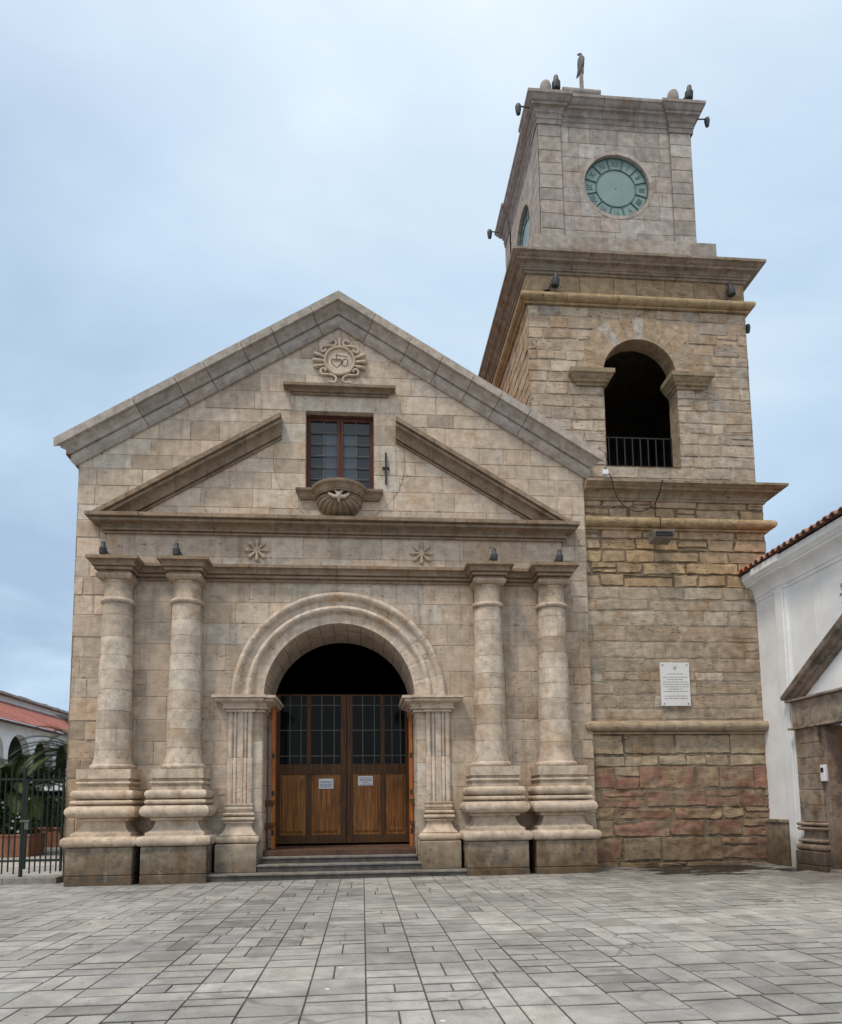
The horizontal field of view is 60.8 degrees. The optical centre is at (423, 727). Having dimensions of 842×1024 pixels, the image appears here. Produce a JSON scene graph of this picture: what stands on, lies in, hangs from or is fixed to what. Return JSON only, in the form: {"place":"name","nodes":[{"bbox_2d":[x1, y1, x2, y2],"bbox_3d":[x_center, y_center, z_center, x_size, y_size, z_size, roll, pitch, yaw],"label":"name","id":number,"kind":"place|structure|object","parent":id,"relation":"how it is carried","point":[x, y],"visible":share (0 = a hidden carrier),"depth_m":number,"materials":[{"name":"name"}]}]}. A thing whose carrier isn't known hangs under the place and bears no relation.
{"place":"outdoors","nodes":[
{"label":"outdoors","id":0,"kind":"place"},
{"bbox_2d":[0,757,52,829],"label":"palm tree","id":1,"kind":"object","parent":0,"point":[2,791],"visible":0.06,"depth_m":25.15,"materials":[{"name":"green plant"}]},
{"bbox_2d":[0,847,62,876],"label":"courtyard","id":2,"kind":"structure","parent":0,"point":[57,872],"depth_m":18.71,"materials":[{"name":"white"}]},
{"bbox_2d":[0,833,45,856],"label":"planter","id":3,"kind":"object","parent":2,"relation":"on","point":[11,846],"visible":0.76,"depth_m":22.82,"materials":[{"name":"ceramic"}]},
{"bbox_2d":[0,798,41,833],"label":"flowering bush","id":4,"kind":"object","parent":3,"relation":"in","point":[7,810],"visible":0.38,"depth_m":23.29,"materials":[{"name":"green plant"}]},
{"bbox_2d":[0,748,65,833],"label":"palm tree","id":5,"kind":"object","parent":2,"relation":"on","point":[7,767],"visible":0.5,"depth_m":23.85,"materials":[{"name":"green plant"}]},
{"bbox_2d":[0,690,68,782],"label":"arcade building","id":6,"kind":"structure","parent":2,"relation":"on","point":[21,710],"depth_m":42.54,"materials":[{"name":"white paint"}]},
{"bbox_2d":[9,714,68,798],"bbox_3d":[-11.603,1.954,24.808,4.988,4.721,4.728,0,-6,-5],"label":"palm tree","id":7,"kind":"object","parent":2,"relation":"on","point":[62,751],"visible":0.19,"depth_m":24.15,"materials":[{"name":"green plant"}]},
{"bbox_2d":[18,827,63,846],"bbox_3d":[-14.900,4.387,28.623,2.480,0.770,0.880,0,-6,-5],"label":"planter","id":8,"kind":"object","parent":2,"relation":"on","point":[49,837],"visible":0.14,"depth_m":28.25,"materials":[{"name":"ceramic"}]},
{"bbox_2d":[29,796,64,827],"bbox_3d":[-14.909,3.423,28.723,2.320,1.391,0.729,0,-6,-5],"label":"flowering bush","id":9,"kind":"object","parent":8,"relation":"in","point":[60,803],"visible":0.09,"depth_m":28.66,"materials":[{"name":"green plant"}]},
{"bbox_2d":[0,783,65,831],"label":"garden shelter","id":10,"kind":"object","parent":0,"point":[51,790],"visible":0.01,"depth_m":29.54,"materials":[{"name":"white"}]},
{"bbox_2d":[0,879,838,1023],"bbox_3d":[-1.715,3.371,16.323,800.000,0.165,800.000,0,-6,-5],"label":"ground","id":11,"kind":"structure","parent":0,"point":[388,952],"depth_m":6.86,"materials":[{"name":"grey stone"}]},
{"bbox_2d":[0,875,61,884],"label":"kerb","id":12,"kind":"structure","parent":11,"relation":"on","point":[17,880],"depth_m":15.49,"materials":[{"name":"concrete"}]},
{"bbox_2d":[0,768,26,876],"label":"metal fence","id":13,"kind":"object","parent":12,"relation":"on","point":[20,869],"visible":0.93,"depth_m":15.79,"materials":[{"name":"black metal"}]},
{"bbox_2d":[20,768,64,873],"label":"metal gate","id":14,"kind":"structure","parent":13,"relation":"attached to","point":[27,823],"depth_m":15.83,"materials":[{"name":"black metal"}]},
{"bbox_2d":[53,290,604,886],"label":"stone church","id":15,"kind":"structure","parent":11,"relation":"on","point":[337,496],"depth_m":16.87,"materials":[{"name":"stone"}]},
{"bbox_2d":[99,541,108,553],"bbox_3d":[-7.085,-3.962,16.040,0.302,0.375,0.164,0,-6,-5],"label":"spotlight","id":16,"kind":"object","parent":15,"relation":"on","point":[102,548],"visible":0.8,"depth_m":15.99,"materials":[{"name":"black metal"}]},
{"bbox_2d":[173,542,182,555],"bbox_3d":[-5.491,-3.967,16.175,0.302,0.375,0.164,0,-6,-5],"label":"spotlight","id":17,"kind":"object","parent":15,"relation":"on","point":[176,550],"visible":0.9,"depth_m":16.12,"materials":[{"name":"black metal"}]},
{"bbox_2d":[276,694,346,843],"bbox_3d":[-2.874,1.052,18.410,1.798,3.820,0.070,0,-6,-5],"label":"door leaf","id":18,"kind":"structure","parent":15,"relation":"in","point":[311,745],"depth_m":18.39,"materials":[{"name":"brown wood"}]},
{"bbox_2d":[319,779,332,788],"bbox_3d":[-2.486,1.446,18.358,0.370,0.255,0.004,0,-6,-5],"label":"paper notice","id":19,"kind":"object","parent":18,"relation":"attached to","point":[325,783],"visible":1,"depth_m":18.36,"materials":[{"name":"white paper"}]},
{"bbox_2d":[306,415,373,488],"bbox_3d":[-2.043,-6.653,17.621,1.626,2.006,0.130,0,-6,-5],"label":"window","id":20,"kind":"structure","parent":15,"relation":"in","point":[337,446],"depth_m":17.64,"materials":[{"name":"red wood"}]},
{"bbox_2d":[358,776,372,784],"bbox_3d":[-1.488,1.376,18.450,0.375,0.240,0.004,0,-6,-5],"label":"paper notice","id":21,"kind":"object","parent":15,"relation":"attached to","point":[365,780],"visible":1,"depth_m":18.45,"materials":[{"name":"white paper"}]},
{"bbox_2d":[347,694,409,842],"bbox_3d":[-1.168,1.046,18.555,1.607,3.820,0.070,0,-6,-5],"label":"door leaf","id":22,"kind":"structure","parent":15,"relation":"in","point":[377,728],"depth_m":18.53,"materials":[{"name":"brown wood"}]},
{"bbox_2d":[488,548,497,560],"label":"spotlight","id":23,"kind":"object","parent":15,"relation":"on","point":[494,556],"visible":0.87,"depth_m":16.74,"materials":[{"name":"black metal"}]},
{"bbox_2d":[554,549,562,561],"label":"spotlight","id":24,"kind":"object","parent":15,"relation":"on","point":[559,556],"visible":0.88,"depth_m":16.86,"materials":[{"name":"black metal"}]},
{"bbox_2d":[478,67,788,867],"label":"bell tower","id":25,"kind":"structure","parent":11,"relation":"on","point":[623,346],"depth_m":18.29,"materials":[{"name":"stone"}]},
{"bbox_2d":[487,229,498,238],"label":"wall spotlight","id":26,"kind":"object","parent":25,"relation":"attached to","point":[489,233],"depth_m":24.02,"materials":[{"name":"black metal"}]},
{"bbox_2d":[515,103,529,115],"bbox_3d":[2.712,-16.883,19.655,0.406,0.310,0.166,0,-6,-5],"label":"wall spotlight","id":27,"kind":"object","parent":25,"relation":"attached to","point":[518,106],"depth_m":19.59,"materials":[{"name":"black metal"}]},
{"bbox_2d":[543,272,559,291],"bbox_3d":[3.287,-11.368,18.350,0.378,0.469,0.205,3,-4,26],"label":"spotlight","id":28,"kind":"object","parent":25,"relation":"attached to","point":[555,280],"visible":0.98,"depth_m":18.27,"materials":[{"name":"black metal"}]},
{"bbox_2d":[552,74,560,89],"bbox_3d":[3.619,-17.706,19.906,0.238,0.544,0.438,2,-7,-25],"label":"spotlight","id":29,"kind":"object","parent":25,"relation":"attached to","point":[556,83],"visible":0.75,"depth_m":19.74,"materials":[{"name":"black metal"}]},
{"bbox_2d":[576,53,584,77],"bbox_3d":[4.414,-18.463,20.027,0.230,0.745,0.253,4,-7,-35],"label":"perched bird","id":30,"kind":"object","parent":25,"relation":"on","point":[580,62],"visible":0.99,"depth_m":19.97},
{"bbox_2d":[602,452,662,529],"bbox_3d":[5.118,-5.755,17.761,1.535,1.927,0.453,0,-6,-7],"label":"power cable","id":31,"kind":"object","parent":25,"relation":"attached to","point":[605,472],"visible":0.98,"depth_m":17.75,"materials":[{"name":"black rubber"}]},
{"bbox_2d":[647,530,674,544],"bbox_3d":[5.811,-4.652,17.679,0.557,0.286,0.622,0,-6,-5],"label":"floodlight","id":32,"kind":"object","parent":25,"relation":"attached to","point":[660,537],"visible":1,"depth_m":17.45,"materials":[{"name":"black metal"}]},
{"bbox_2d":[659,663,690,705],"bbox_3d":[6.158,-1.046,17.575,0.730,1.070,0.078,0,-6,-5],"label":"marble plaque","id":33,"kind":"object","parent":25,"relation":"attached to","point":[674,684],"visible":1,"depth_m":17.54,"materials":[{"name":"white stone"}]},
{"bbox_2d":[683,85,692,99],"bbox_3d":[7.354,-17.722,20.170,0.423,0.525,0.230,1,-5,25],"label":"spotlight","id":34,"kind":"object","parent":25,"relation":"attached to","point":[689,93],"visible":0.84,"depth_m":20.06,"materials":[{"name":"black metal"}]},
{"bbox_2d":[698,116,709,127],"bbox_3d":[7.902,-17.062,20.265,0.366,0.279,0.149,0,-6,-5],"label":"wall spotlight","id":35,"kind":"object","parent":25,"relation":"attached to","point":[706,121],"depth_m":20.23,"materials":[{"name":"black metal"}]},
{"bbox_2d":[723,282,735,299],"bbox_3d":[7.948,-11.359,18.767,0.378,0.469,0.205,-12,-10,24],"label":"spotlight","id":36,"kind":"object","parent":25,"relation":"attached to","point":[731,291],"visible":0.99,"depth_m":18.69,"materials":[{"name":"black metal"}]},
{"bbox_2d":[746,324,749,333],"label":"wall spotlight","id":37,"kind":"object","parent":25,"relation":"attached to","point":[747,328],"depth_m":19.18,"materials":[{"name":"black metal"}]},
{"bbox_2d":[737,506,841,873],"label":"white building","id":38,"kind":"structure","parent":11,"relation":"on","point":[791,583],"depth_m":15.90,"materials":[{"name":"paint"}]},
{"bbox_2d":[820,765,827,780],"bbox_3d":[8.467,0.971,15.183,0.085,0.350,0.140,0,-6,-5],"label":"intercom","id":39,"kind":"object","parent":38,"relation":"attached to","point":[824,772],"visible":1,"depth_m":15.13,"materials":[{"name":"white plastic"}]},
{"bbox_2d":[837,578,841,616],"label":"wall sign","id":40,"kind":"object","parent":38,"relation":"attached to","point":[839,586],"visible":0.85,"depth_m":14.85,"materials":[{"name":"white paper"}]},
{"bbox_2d":[839,725,841,761],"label":"door","id":41,"kind":"structure","parent":38,"relation":"in","point":[840,727],"depth_m":15.14,"materials":[{"name":"orange wood"}]},
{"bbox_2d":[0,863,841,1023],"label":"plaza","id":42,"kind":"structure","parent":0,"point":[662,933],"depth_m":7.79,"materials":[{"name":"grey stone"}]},
{"bbox_2d":[0,0,841,732],"label":"sky","id":43,"kind":"structure","parent":0,"point":[180,180],"materials":[{"name":"blue"}]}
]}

